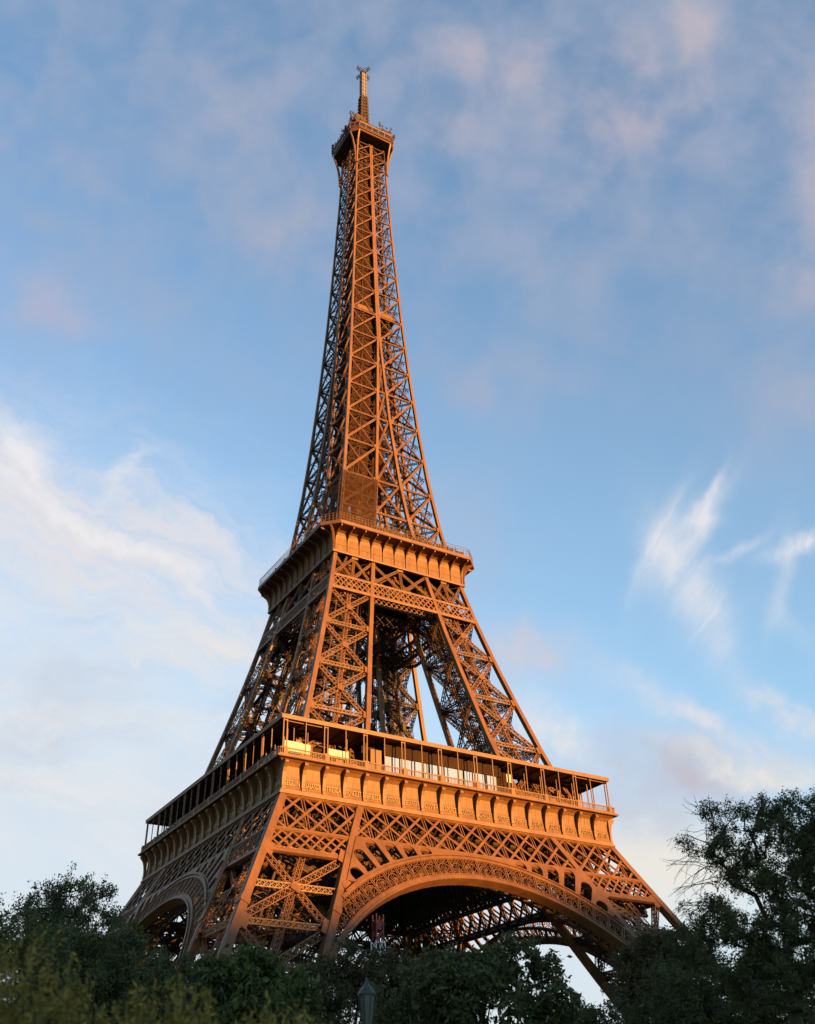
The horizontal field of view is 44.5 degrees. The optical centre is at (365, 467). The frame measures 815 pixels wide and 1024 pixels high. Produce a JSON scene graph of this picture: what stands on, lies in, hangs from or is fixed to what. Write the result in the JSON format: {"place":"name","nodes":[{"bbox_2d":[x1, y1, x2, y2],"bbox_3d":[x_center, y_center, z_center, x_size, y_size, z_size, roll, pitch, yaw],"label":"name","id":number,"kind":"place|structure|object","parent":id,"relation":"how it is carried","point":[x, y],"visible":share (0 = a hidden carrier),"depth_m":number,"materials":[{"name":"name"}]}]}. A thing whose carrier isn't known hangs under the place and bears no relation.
{"place":"outdoors","nodes":[
{"label":"outdoors","id":0,"kind":"place"},
{"bbox_2d":[0,0,814,1023],"label":"sky","id":1,"kind":"structure","parent":0,"point":[602,212],"materials":[{"name":"blue"}]},
{"label":"ground","id":2,"kind":"structure","parent":0,"visible":0},
{"bbox_2d":[0,892,90,1023],"bbox_3d":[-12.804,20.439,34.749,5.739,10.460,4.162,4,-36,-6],"label":"leafy tree","id":3,"kind":"object","parent":2,"relation":"on","point":[6,937],"visible":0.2,"depth_m":36.49,"materials":[{"name":"green plant"}]},
{"bbox_2d":[0,924,110,1023],"bbox_3d":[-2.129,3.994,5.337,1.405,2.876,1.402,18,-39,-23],"label":"plume shrub","id":4,"kind":"object","parent":2,"relation":"on","point":[66,1015],"visible":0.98,"depth_m":5.91,"materials":[{"name":"green plant"}]},
{"bbox_2d":[4,861,131,1021],"bbox_3d":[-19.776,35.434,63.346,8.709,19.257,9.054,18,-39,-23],"label":"round tree","id":5,"kind":"object","parent":2,"relation":"on","point":[56,902],"visible":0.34,"depth_m":66.75,"materials":[{"name":"green plant"}]},
{"bbox_2d":[9,909,170,1023],"bbox_3d":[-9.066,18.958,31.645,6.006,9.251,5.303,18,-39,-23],"label":"tall shrub","id":6,"kind":"object","parent":2,"relation":"on","point":[85,948],"visible":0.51,"depth_m":32.98,"materials":[{"name":"green plant"}]},
{"bbox_2d":[102,944,211,1023],"bbox_3d":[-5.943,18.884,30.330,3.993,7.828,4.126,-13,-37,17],"label":"tall shrub","id":7,"kind":"object","parent":2,"relation":"on","point":[150,971],"visible":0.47,"depth_m":31.23,"materials":[{"name":"green plant"}]},
{"bbox_2d":[92,972,239,1023],"bbox_3d":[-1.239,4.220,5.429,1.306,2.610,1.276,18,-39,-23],"label":"plume shrub","id":8,"kind":"object","parent":2,"relation":"on","point":[176,1016],"visible":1,"depth_m":6.04,"materials":[{"name":"green plant"}]},
{"bbox_2d":[181,942,330,1023],"bbox_3d":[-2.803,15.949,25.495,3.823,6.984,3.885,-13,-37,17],"label":"tall shrub","id":9,"kind":"object","parent":2,"relation":"on","point":[246,977],"visible":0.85,"depth_m":26.21,"materials":[{"name":"green plant"}]},
{"bbox_2d":[242,990,333,1023],"bbox_3d":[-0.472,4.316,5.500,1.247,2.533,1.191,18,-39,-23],"label":"plume shrub","id":10,"kind":"object","parent":2,"relation":"on","point":[273,1016],"visible":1,"depth_m":6.04,"materials":[{"name":"green plant"}]},
{"bbox_2d":[294,935,437,1023],"bbox_3d":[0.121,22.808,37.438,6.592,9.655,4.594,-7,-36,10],"label":"tall shrub","id":11,"kind":"object","parent":2,"relation":"on","point":[347,984],"visible":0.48,"depth_m":39.01,"materials":[{"name":"green plant"}]},
{"bbox_2d":[358,977,375,1023],"bbox_3d":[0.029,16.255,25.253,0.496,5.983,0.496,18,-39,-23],"label":"street lamp","id":12,"kind":"object","parent":2,"relation":"on","point":[366,994],"visible":1,"depth_m":26.50,"materials":[{"name":"metal"}]},
{"bbox_2d":[366,913,385,987],"bbox_3d":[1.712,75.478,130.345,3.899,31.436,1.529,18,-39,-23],"label":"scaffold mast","id":13,"kind":"object","parent":2,"relation":"on","point":[377,926],"visible":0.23,"depth_m":138.08,"materials":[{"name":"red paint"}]},
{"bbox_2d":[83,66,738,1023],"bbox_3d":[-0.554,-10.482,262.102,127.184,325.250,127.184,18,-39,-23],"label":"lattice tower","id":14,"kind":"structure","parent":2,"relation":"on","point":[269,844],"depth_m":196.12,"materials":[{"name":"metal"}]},
{"bbox_2d":[357,927,584,1023],"bbox_3d":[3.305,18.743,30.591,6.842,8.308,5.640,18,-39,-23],"label":"broad tree","id":15,"kind":"object","parent":2,"relation":"on","point":[456,985],"visible":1,"depth_m":31.21,"materials":[{"name":"green plant"}]},
{"bbox_2d":[551,994,647,1023],"bbox_3d":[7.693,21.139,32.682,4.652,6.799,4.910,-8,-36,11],"label":"shrub","id":16,"kind":"object","parent":2,"relation":"on","point":[592,1015],"visible":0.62,"depth_m":33.91,"materials":[{"name":"green plant"}]},
{"bbox_2d":[600,920,717,1023],"bbox_3d":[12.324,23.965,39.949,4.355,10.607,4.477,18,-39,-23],"label":"tree","id":17,"kind":"object","parent":2,"relation":"on","point":[636,958],"visible":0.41,"depth_m":41.54,"materials":[{"name":"green plant"}]},
{"bbox_2d":[634,947,814,1023],"bbox_3d":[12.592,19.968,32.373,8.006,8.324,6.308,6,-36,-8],"label":"dense shrub","id":18,"kind":"object","parent":2,"relation":"on","point":[708,1006],"visible":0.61,"depth_m":33.33,"materials":[{"name":"green plant"}]},
{"bbox_2d":[656,786,814,1023],"bbox_3d":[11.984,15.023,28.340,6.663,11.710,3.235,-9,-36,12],"label":"tall tree","id":19,"kind":"object","parent":2,"relation":"on","point":[767,960],"visible":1,"depth_m":29.53,"materials":[{"name":"green plant"}]}
]}

